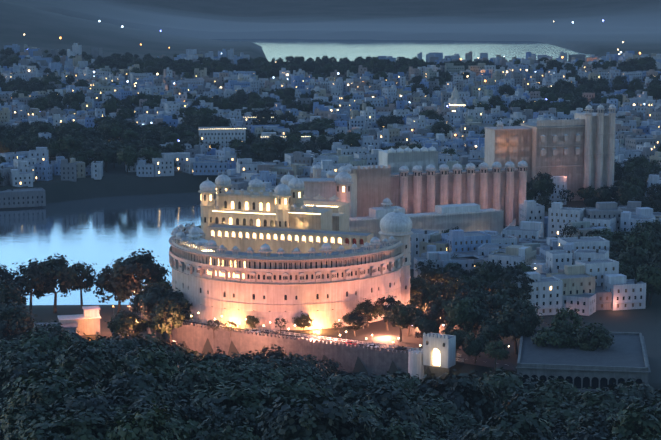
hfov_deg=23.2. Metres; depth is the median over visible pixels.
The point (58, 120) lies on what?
city block
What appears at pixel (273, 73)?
tree
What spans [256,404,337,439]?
tree
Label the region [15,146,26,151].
tree
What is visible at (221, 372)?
tree
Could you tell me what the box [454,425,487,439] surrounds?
tree
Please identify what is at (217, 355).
tree
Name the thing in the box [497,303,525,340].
tree
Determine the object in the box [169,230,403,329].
shiv niwas palace
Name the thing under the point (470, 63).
tree
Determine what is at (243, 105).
tree
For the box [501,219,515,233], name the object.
ramp wall
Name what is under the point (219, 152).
city block
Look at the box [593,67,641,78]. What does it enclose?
city block
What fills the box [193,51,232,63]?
city block
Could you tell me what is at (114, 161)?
tree
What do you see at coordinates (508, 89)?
tree
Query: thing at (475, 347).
tree
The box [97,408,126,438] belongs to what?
tree
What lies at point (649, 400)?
tree
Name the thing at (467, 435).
tree
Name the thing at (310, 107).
tree
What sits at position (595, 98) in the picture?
tree
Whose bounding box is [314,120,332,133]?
tree
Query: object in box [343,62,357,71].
tree
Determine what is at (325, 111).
city block
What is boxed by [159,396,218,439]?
tree
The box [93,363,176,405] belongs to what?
tree
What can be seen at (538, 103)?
tree
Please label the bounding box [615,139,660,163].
city block
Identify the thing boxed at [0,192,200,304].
lake pichola water
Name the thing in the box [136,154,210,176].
city block
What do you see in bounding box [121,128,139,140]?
tree
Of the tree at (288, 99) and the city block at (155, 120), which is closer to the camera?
the city block at (155, 120)
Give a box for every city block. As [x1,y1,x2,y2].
[0,63,25,73]
[0,88,15,97]
[0,94,8,104]
[0,104,64,122]
[0,108,52,127]
[0,147,102,181]
[0,161,34,186]
[3,59,28,70]
[3,73,27,83]
[4,44,58,56]
[4,102,75,118]
[9,89,83,107]
[14,65,65,80]
[19,49,50,59]
[20,47,42,56]
[21,59,35,63]
[22,56,87,69]
[22,62,73,76]
[28,85,91,98]
[29,71,57,79]
[33,56,72,65]
[38,132,50,138]
[45,114,84,125]
[47,82,100,93]
[51,55,81,64]
[53,114,119,138]
[58,74,98,84]
[61,67,125,84]
[62,107,137,122]
[63,68,128,81]
[67,49,73,60]
[69,66,118,77]
[69,97,153,116]
[72,43,102,56]
[72,74,113,88]
[81,89,132,109]
[85,83,164,99]
[99,77,164,93]
[114,67,177,82]
[114,73,177,85]
[119,76,170,89]
[128,64,139,74]
[135,114,183,126]
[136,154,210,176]
[138,101,228,117]
[158,55,194,60]
[158,84,232,104]
[159,99,230,112]
[161,145,215,157]
[162,92,203,104]
[169,75,236,89]
[170,82,224,94]
[179,49,196,57]
[180,68,235,79]
[181,68,228,84]
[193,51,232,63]
[193,151,313,174]
[195,49,233,61]
[206,147,240,158]
[211,55,242,64]
[222,108,297,118]
[222,110,308,129]
[225,76,308,96]
[229,85,300,101]
[230,122,283,137]
[233,70,300,82]
[234,102,301,115]
[236,74,290,88]
[240,53,249,59]
[243,68,289,87]
[266,126,289,134]
[269,93,296,107]
[297,93,363,112]
[298,69,358,79]
[299,103,376,119]
[299,127,408,143]
[300,75,355,82]
[301,87,363,101]
[301,94,383,113]
[303,107,384,130]
[305,79,359,92]
[305,79,363,96]
[318,136,394,153]
[332,120,381,138]
[353,76,415,92]
[358,65,370,75]
[358,67,418,80]
[358,72,414,85]
[364,79,429,96]
[364,85,440,103]
[375,100,454,112]
[376,103,450,116]
[376,111,464,130]
[378,56,395,61]
[380,92,441,106]
[387,52,442,60]
[387,115,484,137]
[392,131,480,152]
[418,63,475,80]
[422,65,444,71]
[422,138,484,157]
[423,68,480,85]
[426,54,440,62]
[427,79,480,93]
[432,81,499,96]
[432,86,508,99]
[441,57,492,62]
[441,91,510,112]
[442,96,514,113]
[445,51,487,59]
[456,106,523,119]
[463,107,549,124]
[464,117,562,133]
[469,63,528,77]
[476,72,540,86]
[480,65,525,78]
[481,78,551,88]
[493,55,538,65]
[494,79,540,96]
[496,52,535,58]
[499,58,547,66]
[508,91,539,99]
[511,64,564,73]
[511,93,569,109]
[520,60,562,66]
[527,67,590,80]
[533,66,577,79]
[537,55,598,63]
[538,108,629,118]
[543,51,585,61]
[543,111,631,122]
[545,69,600,86]
[551,77,577,86]
[555,58,601,63]
[565,56,608,71]
[582,91,646,100]
[583,62,611,70]
[589,102,598,112]
[591,51,632,61]
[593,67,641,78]
[595,52,622,61]
[598,71,660,89]
[599,98,660,112]
[601,89,626,94]
[602,95,654,105]
[608,105,660,119]
[615,120,654,134]
[615,129,660,144]
[615,134,659,157]
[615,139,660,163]
[616,61,660,68]
[626,108,660,126]
[628,51,655,55]
[633,54,660,58]
[636,70,660,75]
[641,121,660,132]
[642,69,660,81]
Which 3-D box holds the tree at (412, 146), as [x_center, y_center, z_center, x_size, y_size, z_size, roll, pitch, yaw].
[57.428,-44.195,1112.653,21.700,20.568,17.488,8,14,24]
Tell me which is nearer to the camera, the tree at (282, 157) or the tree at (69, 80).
the tree at (282, 157)
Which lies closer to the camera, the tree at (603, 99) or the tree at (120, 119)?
the tree at (120, 119)
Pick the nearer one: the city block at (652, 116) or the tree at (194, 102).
the city block at (652, 116)
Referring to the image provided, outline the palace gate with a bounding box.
[408,332,455,378]
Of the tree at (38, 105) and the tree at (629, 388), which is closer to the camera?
the tree at (629, 388)
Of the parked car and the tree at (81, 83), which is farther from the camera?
the tree at (81, 83)
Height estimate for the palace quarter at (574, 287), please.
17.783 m
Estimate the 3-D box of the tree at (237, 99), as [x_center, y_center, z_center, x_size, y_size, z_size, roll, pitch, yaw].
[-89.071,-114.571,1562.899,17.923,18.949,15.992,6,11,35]
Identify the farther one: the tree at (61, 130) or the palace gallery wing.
the tree at (61, 130)
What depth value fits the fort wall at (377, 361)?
604.05 m
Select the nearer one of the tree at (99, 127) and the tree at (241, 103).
the tree at (99, 127)
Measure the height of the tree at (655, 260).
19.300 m
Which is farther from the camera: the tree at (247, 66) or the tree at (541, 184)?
the tree at (247, 66)
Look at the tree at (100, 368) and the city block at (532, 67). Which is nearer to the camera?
the tree at (100, 368)
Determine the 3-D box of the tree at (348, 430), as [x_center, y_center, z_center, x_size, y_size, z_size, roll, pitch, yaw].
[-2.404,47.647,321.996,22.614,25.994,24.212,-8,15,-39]
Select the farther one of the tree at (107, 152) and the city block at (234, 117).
the city block at (234, 117)
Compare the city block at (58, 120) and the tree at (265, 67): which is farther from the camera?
the tree at (265, 67)
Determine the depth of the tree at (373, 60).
2116.87 m
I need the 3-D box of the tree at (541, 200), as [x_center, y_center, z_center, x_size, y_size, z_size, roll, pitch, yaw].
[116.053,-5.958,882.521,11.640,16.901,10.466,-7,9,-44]
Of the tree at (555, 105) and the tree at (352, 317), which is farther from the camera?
the tree at (555, 105)
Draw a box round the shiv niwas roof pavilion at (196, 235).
[182,226,212,251]
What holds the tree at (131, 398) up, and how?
on the ground
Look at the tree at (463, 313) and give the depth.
592.29 m
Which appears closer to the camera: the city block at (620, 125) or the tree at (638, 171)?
the tree at (638, 171)
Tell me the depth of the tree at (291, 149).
1122.34 m
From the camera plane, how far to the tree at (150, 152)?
1093.92 m
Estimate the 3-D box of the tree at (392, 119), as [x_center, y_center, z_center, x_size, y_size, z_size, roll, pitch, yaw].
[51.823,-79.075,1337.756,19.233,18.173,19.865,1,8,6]
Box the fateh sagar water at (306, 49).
[212,39,589,61]
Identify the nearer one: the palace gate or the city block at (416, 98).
the palace gate
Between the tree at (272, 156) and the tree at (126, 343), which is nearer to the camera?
the tree at (126, 343)
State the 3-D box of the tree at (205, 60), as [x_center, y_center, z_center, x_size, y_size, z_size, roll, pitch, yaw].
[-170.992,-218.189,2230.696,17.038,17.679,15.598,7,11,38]
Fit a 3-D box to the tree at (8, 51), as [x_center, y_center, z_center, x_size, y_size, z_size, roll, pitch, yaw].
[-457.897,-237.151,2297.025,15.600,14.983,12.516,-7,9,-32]
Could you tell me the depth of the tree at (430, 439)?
323.27 m
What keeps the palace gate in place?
on the ground
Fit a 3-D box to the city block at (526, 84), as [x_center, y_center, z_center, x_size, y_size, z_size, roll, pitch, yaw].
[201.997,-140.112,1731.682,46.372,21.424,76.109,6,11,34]
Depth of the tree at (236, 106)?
1515.69 m
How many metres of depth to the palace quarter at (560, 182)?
948.00 m
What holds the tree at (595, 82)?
on the ground
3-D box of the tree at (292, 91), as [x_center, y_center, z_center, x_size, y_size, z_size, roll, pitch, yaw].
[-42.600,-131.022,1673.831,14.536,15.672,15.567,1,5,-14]
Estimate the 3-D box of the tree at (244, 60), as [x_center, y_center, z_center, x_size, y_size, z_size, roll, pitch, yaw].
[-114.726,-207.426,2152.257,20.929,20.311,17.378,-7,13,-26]
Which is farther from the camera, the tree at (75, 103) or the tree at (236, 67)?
the tree at (236, 67)
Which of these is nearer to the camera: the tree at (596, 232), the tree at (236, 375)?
the tree at (236, 375)
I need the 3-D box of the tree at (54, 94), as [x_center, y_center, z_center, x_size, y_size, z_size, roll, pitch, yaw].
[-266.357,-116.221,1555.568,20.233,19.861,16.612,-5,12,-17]
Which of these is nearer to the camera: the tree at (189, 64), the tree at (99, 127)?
the tree at (99, 127)
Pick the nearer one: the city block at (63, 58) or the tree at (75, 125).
the tree at (75, 125)
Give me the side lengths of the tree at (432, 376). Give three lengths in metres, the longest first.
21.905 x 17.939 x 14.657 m
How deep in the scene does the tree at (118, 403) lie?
334.83 m
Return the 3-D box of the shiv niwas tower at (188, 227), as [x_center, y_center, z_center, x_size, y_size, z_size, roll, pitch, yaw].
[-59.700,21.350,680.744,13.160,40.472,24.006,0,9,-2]
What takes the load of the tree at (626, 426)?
on the ground
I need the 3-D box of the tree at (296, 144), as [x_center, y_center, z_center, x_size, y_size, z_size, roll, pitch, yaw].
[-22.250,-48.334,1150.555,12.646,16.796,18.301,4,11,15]
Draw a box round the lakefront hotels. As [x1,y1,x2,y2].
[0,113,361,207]
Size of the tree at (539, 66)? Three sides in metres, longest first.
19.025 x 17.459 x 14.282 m
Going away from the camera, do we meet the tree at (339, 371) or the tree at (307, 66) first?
the tree at (339, 371)
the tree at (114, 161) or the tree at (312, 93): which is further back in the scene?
the tree at (312, 93)
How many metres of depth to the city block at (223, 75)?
1865.58 m
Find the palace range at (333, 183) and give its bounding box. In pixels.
[280,163,352,217]
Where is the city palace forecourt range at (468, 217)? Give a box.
[349,198,503,240]
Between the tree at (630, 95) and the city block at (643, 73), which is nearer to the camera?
the tree at (630, 95)
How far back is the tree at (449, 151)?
1083.17 m
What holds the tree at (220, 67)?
on the ground
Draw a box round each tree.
[0,72,7,81]
[0,124,16,140]
[0,130,16,152]
[0,155,7,163]
[0,263,21,297]
[0,277,27,326]
[0,283,29,340]
[0,300,38,339]
[0,338,33,353]
[0,342,13,355]
[0,342,67,382]
[0,351,9,364]
[0,354,60,399]
[0,361,90,429]
[0,388,14,408]
[0,402,52,439]
[1,375,105,432]
[2,61,9,65]
[4,49,14,58]
[4,380,61,422]
[5,78,17,85]
[5,418,60,439]
[8,57,20,64]
[8,85,20,91]
[10,125,21,133]
[10,141,25,151]
[11,89,31,97]
[12,258,56,313]
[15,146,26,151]
[18,78,29,85]
[19,121,30,131]
[19,406,117,439]
[20,329,78,357]
[21,319,88,343]
[22,84,30,91]
[24,134,47,150]
[27,99,32,107]
[27,123,54,136]
[28,84,39,92]
[28,253,80,312]
[29,77,41,85]
[30,62,40,69]
[30,121,42,126]
[31,81,43,90]
[31,95,49,108]
[33,101,44,110]
[33,138,51,150]
[38,407,98,437]
[40,75,57,85]
[40,388,123,425]
[42,85,55,91]
[42,364,100,392]
[45,91,62,98]
[46,138,55,158]
[46,142,59,160]
[47,340,127,389]
[48,98,63,109]
[49,74,61,83]
[49,348,137,374]
[52,133,83,162]
[53,55,59,61]
[55,124,75,136]
[55,151,70,161]
[58,50,66,55]
[62,95,73,106]
[64,120,80,129]
[66,74,74,84]
[68,101,80,107]
[69,90,86,107]
[69,104,80,110]
[70,150,89,164]
[71,261,96,308]
[74,80,86,86]
[75,332,113,349]
[84,54,93,59]
[85,148,94,162]
[92,114,116,130]
[92,143,118,171]
[93,57,107,65]
[93,260,143,312]
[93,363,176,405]
[94,404,201,439]
[95,62,104,69]
[95,119,113,133]
[95,343,122,356]
[96,145,112,170]
[96,332,116,340]
[97,378,179,407]
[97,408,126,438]
[100,97,120,114]
[102,121,123,140]
[103,61,111,67]
[103,394,129,412]
[103,401,185,439]
[104,56,115,61]
[105,309,152,339]
[106,332,151,352]
[106,345,131,354]
[107,386,177,410]
[109,248,171,301]
[110,60,116,67]
[111,69,119,75]
[111,145,120,167]
[114,107,130,119]
[114,116,127,124]
[115,350,154,366]
[116,143,139,174]
[117,341,185,382]
[119,62,127,68]
[120,54,131,62]
[121,99,134,109]
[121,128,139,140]
[121,331,168,349]
[123,108,135,118]
[123,121,139,129]
[127,125,141,138]
[127,392,194,439]
[129,67,143,73]
[129,93,151,105]
[129,289,156,312]
[131,279,171,302]
[132,59,143,70]
[132,344,178,366]
[137,283,185,329]
[139,144,162,162]
[141,100,159,108]
[142,124,154,131]
[143,66,158,74]
[148,298,185,344]
[152,95,163,104]
[153,57,164,61]
[155,125,180,141]
[157,121,167,128]
[158,145,173,152]
[159,345,174,353]
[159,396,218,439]
[161,131,182,141]
[161,288,193,321]
[162,63,170,69]
[164,96,174,100]
[164,347,194,368]
[164,363,213,392]
[164,382,195,402]
[165,141,184,152]
[173,340,192,353]
[175,124,187,131]
[175,394,201,405]
[176,58,187,62]
[177,354,217,371]
[178,105,198,117]
[178,141,187,149]
[179,130,194,137]
[180,115,189,123]
[180,381,233,403]
[181,126,198,136]
[182,363,220,372]
[183,71,192,77]
[183,346,204,360]
[184,114,199,128]
[185,62,194,65]
[185,414,240,439]
[188,135,204,147]
[190,376,279,433]
[191,99,200,105]
[193,106,217,117]
[193,113,218,128]
[194,365,231,391]
[196,95,212,104]
[196,361,249,388]
[199,347,232,362]
[200,96,209,102]
[202,57,212,62]
[204,402,261,435]
[206,66,212,77]
[206,319,222,338]
[207,114,230,126]
[209,59,224,67]
[209,143,224,149]
[210,100,221,108]
[212,352,247,366]
[212,420,261,439]
[215,62,227,71]
[215,96,234,110]
[218,56,229,63]
[221,354,252,368]
[223,321,238,336]
[224,363,284,385]
[227,376,275,388]
[228,64,240,72]
[231,88,246,98]
[231,138,246,144]
[232,94,247,103]
[232,103,239,110]
[235,144,250,158]
[236,352,263,363]
[236,363,276,375]
[237,57,251,64]
[237,104,250,110]
[237,152,249,158]
[239,65,246,70]
[239,101,248,106]
[241,63,250,70]
[244,356,309,380]
[245,152,256,158]
[245,315,259,328]
[246,91,256,100]
[246,129,255,144]
[247,344,291,358]
[249,98,267,110]
[249,107,278,124]
[249,155,261,161]
[250,93,261,99]
[250,140,267,154]
[250,353,276,362]
[250,377,335,407]
[252,68,264,75]
[252,372,314,387]
[253,137,267,157]
[255,395,375,439]
[256,61,272,67]
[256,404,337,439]
[257,146,279,160]
[258,71,267,77]
[260,62,270,70]
[260,96,271,106]
[262,134,290,154]
[263,128,279,134]
[263,152,277,161]
[263,353,330,375]
[264,390,310,409]
[265,97,278,106]
[267,69,276,77]
[270,68,278,76]
[273,90,284,98]
[274,317,287,332]
[276,352,305,365]
[277,65,287,70]
[277,110,296,122]
[278,122,292,131]
[279,151,289,161]
[280,375,299,380]
[281,95,296,107]
[282,90,290,98]
[283,146,302,153]
[284,86,295,96]
[284,129,303,142]
[286,100,303,110]
[286,135,301,146]
[288,65,298,72]
[292,313,313,330]
[293,57,301,63]
[293,124,308,129]
[293,141,306,149]
[293,363,327,379]
[296,354,340,375]
[296,366,323,389]
[300,92,309,97]
[300,122,311,126]
[301,61,315,74]
[302,103,311,111]
[302,142,321,154]
[303,132,317,141]
[307,100,322,111]
[308,122,327,134]
[308,434,336,439]
[309,90,318,98]
[312,70,323,76]
[312,73,322,78]
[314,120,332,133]
[316,133,327,146]
[316,373,407,399]
[318,62,334,72]
[319,138,336,149]
[320,117,335,127]
[320,369,372,400]
[321,99,331,105]
[328,56,336,63]
[331,366,355,376]
[332,321,346,335]
[333,65,345,76]
[333,406,387,439]
[334,391,360,407]
[336,133,343,141]
[341,309,368,335]
[341,402,395,422]
[342,131,358,146]
[342,132,362,139]
[342,390,365,404]
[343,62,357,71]
[344,93,352,98]
[344,378,430,437]
[344,382,416,405]
[348,66,357,72]
[353,298,384,327]
[359,101,375,109]
[362,63,371,70]
[365,417,416,439]
[368,373,405,392]
[369,57,377,68]
[370,295,400,330]
[371,71,387,79]
[371,417,410,438]
[373,58,386,70]
[373,67,380,72]
[376,115,387,128]
[378,408,413,428]
[381,302,415,341]
[381,369,420,393]
[383,114,404,126]
[383,144,397,149]
[385,67,394,73]
[385,418,432,437]
[388,413,451,437]
[394,56,409,65]
[394,141,405,146]
[394,303,423,335]
[405,58,419,66]
[406,63,417,70]
[407,292,429,313]
[407,391,463,422]
[408,75,422,82]
[408,141,423,148]
[409,369,500,422]
[410,276,427,294]
[410,311,441,339]
[411,81,424,91]
[411,403,454,431]
[413,436,466,439]
[414,429,443,439]
[415,259,436,272]
[417,264,443,283]
[418,279,449,311]
[419,62,428,66]
[419,109,438,117]
[420,372,437,384]
[424,427,459,439]
[426,306,447,333]
[427,296,454,323]
[428,76,445,84]
[429,113,445,120]
[430,120,452,135]
[431,285,455,298]
[432,86,440,91]
[432,265,451,280]
[437,373,475,384]
[439,263,475,285]
[441,70,452,84]
[441,148,458,155]
[441,325,467,350]
[441,424,460,437]
[442,226,458,232]
[442,262,463,272]
[442,296,480,346]
[444,278,459,290]
[444,414,481,431]
[446,294,478,307]
[448,61,460,65]
[450,407,481,428]
[452,274,484,296]
[452,286,491,306]
[454,424,480,434]
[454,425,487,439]
[456,426,506,439]
[458,309,489,336]
[460,72,469,79]
[461,286,493,334]
[462,330,491,365]
[466,61,477,68]
[468,274,492,294]
[471,260,491,270]
[471,404,510,419]
[471,416,552,430]
[471,423,522,439]
[474,260,505,283]
[476,102,488,109]
[477,316,509,347]
[477,367,533,407]
[478,59,492,64]
[484,264,536,299]
[484,338,509,372]
[485,401,566,439]
[486,293,544,353]
[487,284,522,313]
[488,94,505,108]
[495,376,540,399]
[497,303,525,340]
[498,84,515,95]
[499,389,579,416]
[500,105,508,112]
[508,260,534,271]
[511,98,528,106]
[511,118,524,125]
[519,102,528,109]
[523,405,544,416]
[526,104,536,111]
[526,187,533,199]
[529,171,555,198]
[530,376,580,400]
[531,324,575,348]
[533,98,548,111]
[534,194,551,211]
[534,401,611,423]
[535,63,547,72]
[535,377,570,393]
[536,85,553,97]
[538,57,548,62]
[538,104,549,110]
[544,92,556,101]
[546,59,564,72]
[547,422,569,439]
[549,85,559,95]
[549,416,583,436]
[551,103,559,113]
[551,306,582,339]
[553,79,567,89]
[554,422,614,439]
[556,103,573,114]
[558,80,576,92]
[558,189,577,206]
[559,223,582,236]
[563,63,575,69]
[563,408,623,437]
[566,386,638,412]
[568,74,581,84]
[568,321,614,350]
[570,96,591,110]
[571,406,616,434]
[574,59,584,66]
[574,388,605,400]
[576,185,594,198]
[579,418,617,439]
[580,76,587,83]
[580,189,594,206]
[581,87,595,92]
[583,77,598,84]
[583,80,594,88]
[583,196,599,206]
[589,226,618,241]
[591,62,599,68]
[591,96,602,102]
[591,233,617,245]
[593,85,608,93]
[593,99,600,103]
[596,77,609,84]
[596,183,618,201]
[596,433,637,439]
[600,63,612,69]
[600,96,608,102]
[604,393,650,406]
[605,244,626,264]
[605,397,660,439]
[606,377,659,400]
[609,397,643,421]
[611,75,627,84]
[611,81,623,89]
[612,94,626,104]
[612,228,639,251]
[614,160,622,170]
[614,167,622,180]
[614,244,651,277]
[615,181,645,204]
[616,238,641,257]
[618,61,628,66]
[618,65,628,71]
[618,82,630,90]
[619,262,635,278]
[620,157,646,181]
[620,225,660,255]
[622,66,635,71]
[623,90,634,94]
[623,157,638,167]
[624,174,647,195]
[626,58,636,66]
[626,167,645,181]
[627,78,642,91]
[628,93,636,97]
[629,393,653,404]
[630,193,655,211]
[630,431,660,439]
[632,63,646,70]
[632,156,648,167]
[632,220,650,233]
[633,57,649,65]
[634,264,660,305]
[639,220,660,232]
[642,74,653,82]
[642,391,660,411]
[643,63,655,70]
[643,169,658,184]
[644,160,660,169]
[644,164,658,173]
[646,83,660,102]
[646,183,660,199]
[647,192,660,210]
[647,386,660,397]
[648,78,660,87]
[650,251,660,267]
[653,202,660,211]
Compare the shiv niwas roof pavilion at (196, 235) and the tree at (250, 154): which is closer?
the shiv niwas roof pavilion at (196, 235)
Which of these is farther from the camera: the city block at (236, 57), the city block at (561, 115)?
the city block at (236, 57)
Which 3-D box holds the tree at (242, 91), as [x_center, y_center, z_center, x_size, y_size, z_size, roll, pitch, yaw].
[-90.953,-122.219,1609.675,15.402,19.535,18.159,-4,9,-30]
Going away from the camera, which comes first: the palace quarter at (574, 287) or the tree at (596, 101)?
the palace quarter at (574, 287)
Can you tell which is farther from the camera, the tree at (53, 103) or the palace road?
the tree at (53, 103)
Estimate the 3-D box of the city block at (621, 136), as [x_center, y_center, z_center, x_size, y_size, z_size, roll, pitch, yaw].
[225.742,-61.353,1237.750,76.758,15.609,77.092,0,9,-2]
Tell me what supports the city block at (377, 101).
on the ground
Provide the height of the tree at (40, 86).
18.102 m
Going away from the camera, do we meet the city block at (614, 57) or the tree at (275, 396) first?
the tree at (275, 396)
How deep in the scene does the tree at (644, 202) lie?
856.18 m
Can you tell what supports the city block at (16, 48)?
on the ground
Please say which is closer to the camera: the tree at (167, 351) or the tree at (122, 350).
the tree at (122, 350)
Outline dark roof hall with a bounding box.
[516,329,650,394]
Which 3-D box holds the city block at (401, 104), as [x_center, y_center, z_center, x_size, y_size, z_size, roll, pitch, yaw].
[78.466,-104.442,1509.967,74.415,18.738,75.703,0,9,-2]
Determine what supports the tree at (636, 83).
on the ground
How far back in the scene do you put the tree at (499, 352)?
556.95 m
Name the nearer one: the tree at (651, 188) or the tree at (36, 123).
the tree at (651, 188)
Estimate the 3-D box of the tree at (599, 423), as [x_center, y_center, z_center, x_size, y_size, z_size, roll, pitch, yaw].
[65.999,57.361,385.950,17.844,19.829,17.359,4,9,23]
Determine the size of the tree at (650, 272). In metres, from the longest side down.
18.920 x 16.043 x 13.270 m
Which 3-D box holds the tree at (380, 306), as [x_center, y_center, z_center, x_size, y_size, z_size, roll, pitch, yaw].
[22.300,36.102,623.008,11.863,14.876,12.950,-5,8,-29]
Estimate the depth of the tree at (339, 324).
612.22 m
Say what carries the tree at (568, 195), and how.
on the ground
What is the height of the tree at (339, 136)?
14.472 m
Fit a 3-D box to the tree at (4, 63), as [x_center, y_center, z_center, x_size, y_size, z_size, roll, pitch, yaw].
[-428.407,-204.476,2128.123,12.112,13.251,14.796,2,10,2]
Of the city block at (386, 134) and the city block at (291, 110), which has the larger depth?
the city block at (291, 110)
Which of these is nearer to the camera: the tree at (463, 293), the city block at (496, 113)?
the tree at (463, 293)
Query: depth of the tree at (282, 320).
613.75 m
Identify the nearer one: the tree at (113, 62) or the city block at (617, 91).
the city block at (617, 91)
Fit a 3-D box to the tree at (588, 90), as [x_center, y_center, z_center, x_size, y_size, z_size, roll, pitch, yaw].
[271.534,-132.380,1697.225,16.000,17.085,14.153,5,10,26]
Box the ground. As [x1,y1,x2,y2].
[0,0,660,391]
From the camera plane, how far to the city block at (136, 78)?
1849.62 m
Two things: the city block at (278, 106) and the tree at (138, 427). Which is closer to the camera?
the tree at (138, 427)
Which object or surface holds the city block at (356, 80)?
on the ground
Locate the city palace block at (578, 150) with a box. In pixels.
[484,103,615,200]
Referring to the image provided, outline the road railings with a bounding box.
[138,309,463,361]
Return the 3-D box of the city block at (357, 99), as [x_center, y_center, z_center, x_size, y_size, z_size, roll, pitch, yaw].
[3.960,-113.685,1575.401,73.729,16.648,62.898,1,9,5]
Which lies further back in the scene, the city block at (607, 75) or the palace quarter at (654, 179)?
the city block at (607, 75)
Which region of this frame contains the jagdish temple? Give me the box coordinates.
[449,86,463,112]
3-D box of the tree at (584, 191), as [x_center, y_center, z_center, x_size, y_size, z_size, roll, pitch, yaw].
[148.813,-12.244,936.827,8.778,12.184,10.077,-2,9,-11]
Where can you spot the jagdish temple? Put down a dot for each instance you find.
(455, 99)
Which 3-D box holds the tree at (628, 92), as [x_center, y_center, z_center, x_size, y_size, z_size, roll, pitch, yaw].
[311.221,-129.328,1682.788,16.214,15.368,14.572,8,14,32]
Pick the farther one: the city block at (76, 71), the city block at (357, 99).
the city block at (76, 71)
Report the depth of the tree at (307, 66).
2005.17 m
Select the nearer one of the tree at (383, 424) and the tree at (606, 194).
the tree at (383, 424)
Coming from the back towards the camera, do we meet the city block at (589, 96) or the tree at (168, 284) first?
the city block at (589, 96)
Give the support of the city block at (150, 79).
on the ground
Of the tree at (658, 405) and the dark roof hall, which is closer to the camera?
the tree at (658, 405)
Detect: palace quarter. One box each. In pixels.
[214,179,275,206]
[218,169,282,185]
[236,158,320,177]
[273,151,317,165]
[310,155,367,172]
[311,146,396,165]
[321,170,327,177]
[400,146,484,163]
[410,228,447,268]
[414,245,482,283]
[438,156,483,170]
[442,221,557,257]
[451,235,618,285]
[510,264,611,315]
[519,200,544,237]
[531,176,566,205]
[544,201,660,237]
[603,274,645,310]
[614,155,623,181]
[645,174,660,199]
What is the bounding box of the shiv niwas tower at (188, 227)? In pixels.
[171,221,203,232]
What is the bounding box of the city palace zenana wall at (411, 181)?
[346,146,527,225]
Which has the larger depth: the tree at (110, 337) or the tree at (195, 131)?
the tree at (195, 131)
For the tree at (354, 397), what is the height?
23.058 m
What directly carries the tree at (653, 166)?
on the ground
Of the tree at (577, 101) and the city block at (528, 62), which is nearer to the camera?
the tree at (577, 101)
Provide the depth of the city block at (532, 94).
1657.50 m
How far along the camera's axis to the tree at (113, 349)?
500.10 m
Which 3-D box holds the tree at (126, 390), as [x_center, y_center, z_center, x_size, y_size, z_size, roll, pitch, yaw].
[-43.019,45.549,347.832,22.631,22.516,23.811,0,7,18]
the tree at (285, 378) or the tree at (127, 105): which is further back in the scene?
the tree at (127, 105)
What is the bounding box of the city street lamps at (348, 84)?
[14,20,644,268]
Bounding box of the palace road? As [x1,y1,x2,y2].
[156,314,515,370]
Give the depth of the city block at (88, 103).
1495.93 m
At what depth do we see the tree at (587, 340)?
557.89 m
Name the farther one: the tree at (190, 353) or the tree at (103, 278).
the tree at (103, 278)
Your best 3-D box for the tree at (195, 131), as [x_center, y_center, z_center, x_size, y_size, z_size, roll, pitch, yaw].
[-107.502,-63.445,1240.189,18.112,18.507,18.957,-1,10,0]
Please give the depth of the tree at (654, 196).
893.79 m
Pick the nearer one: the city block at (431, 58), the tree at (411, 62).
the tree at (411, 62)
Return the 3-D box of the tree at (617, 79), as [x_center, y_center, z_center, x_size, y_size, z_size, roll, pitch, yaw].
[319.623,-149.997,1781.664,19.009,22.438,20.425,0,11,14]
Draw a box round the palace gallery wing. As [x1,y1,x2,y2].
[207,224,373,253]
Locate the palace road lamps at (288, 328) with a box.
[191,312,420,345]
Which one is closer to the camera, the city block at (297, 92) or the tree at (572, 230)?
the tree at (572, 230)
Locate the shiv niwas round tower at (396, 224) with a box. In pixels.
[379,206,412,304]
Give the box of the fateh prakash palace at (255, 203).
[198,173,331,239]
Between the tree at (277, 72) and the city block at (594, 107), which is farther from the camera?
the tree at (277, 72)
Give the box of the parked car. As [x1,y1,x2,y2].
[394,345,406,349]
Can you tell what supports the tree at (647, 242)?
on the ground
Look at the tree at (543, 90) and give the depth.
1678.02 m
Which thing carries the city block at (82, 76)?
on the ground
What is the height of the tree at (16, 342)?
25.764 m
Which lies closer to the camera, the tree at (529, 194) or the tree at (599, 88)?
the tree at (529, 194)
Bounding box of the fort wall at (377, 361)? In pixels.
[135,312,449,381]
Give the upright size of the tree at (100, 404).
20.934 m
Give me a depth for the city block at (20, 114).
1421.10 m
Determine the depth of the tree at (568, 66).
2000.73 m
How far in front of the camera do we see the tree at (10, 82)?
1743.71 m
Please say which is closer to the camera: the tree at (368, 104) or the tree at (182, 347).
the tree at (182, 347)
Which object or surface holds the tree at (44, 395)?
on the ground
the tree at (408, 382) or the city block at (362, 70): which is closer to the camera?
the tree at (408, 382)
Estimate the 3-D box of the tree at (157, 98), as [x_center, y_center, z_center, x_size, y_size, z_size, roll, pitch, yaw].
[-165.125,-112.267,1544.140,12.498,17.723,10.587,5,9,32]
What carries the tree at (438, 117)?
on the ground
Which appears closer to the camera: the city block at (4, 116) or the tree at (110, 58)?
the city block at (4, 116)
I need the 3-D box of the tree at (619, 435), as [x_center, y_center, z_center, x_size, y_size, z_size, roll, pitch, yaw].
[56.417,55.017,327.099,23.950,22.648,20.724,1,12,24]
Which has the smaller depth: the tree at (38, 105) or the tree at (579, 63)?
the tree at (38, 105)
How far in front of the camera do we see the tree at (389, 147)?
1111.88 m
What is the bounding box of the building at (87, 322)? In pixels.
[34,306,100,334]
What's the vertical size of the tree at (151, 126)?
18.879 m
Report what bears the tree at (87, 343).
on the ground
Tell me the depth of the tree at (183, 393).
364.34 m
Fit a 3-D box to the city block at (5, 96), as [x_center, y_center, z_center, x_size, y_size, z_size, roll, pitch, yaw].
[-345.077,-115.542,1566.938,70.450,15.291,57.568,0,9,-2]
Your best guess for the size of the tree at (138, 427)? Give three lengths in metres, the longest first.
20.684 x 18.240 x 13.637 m
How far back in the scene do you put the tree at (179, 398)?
357.53 m
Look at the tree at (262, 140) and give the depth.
1172.83 m
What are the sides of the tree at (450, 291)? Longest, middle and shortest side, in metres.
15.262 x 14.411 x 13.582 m

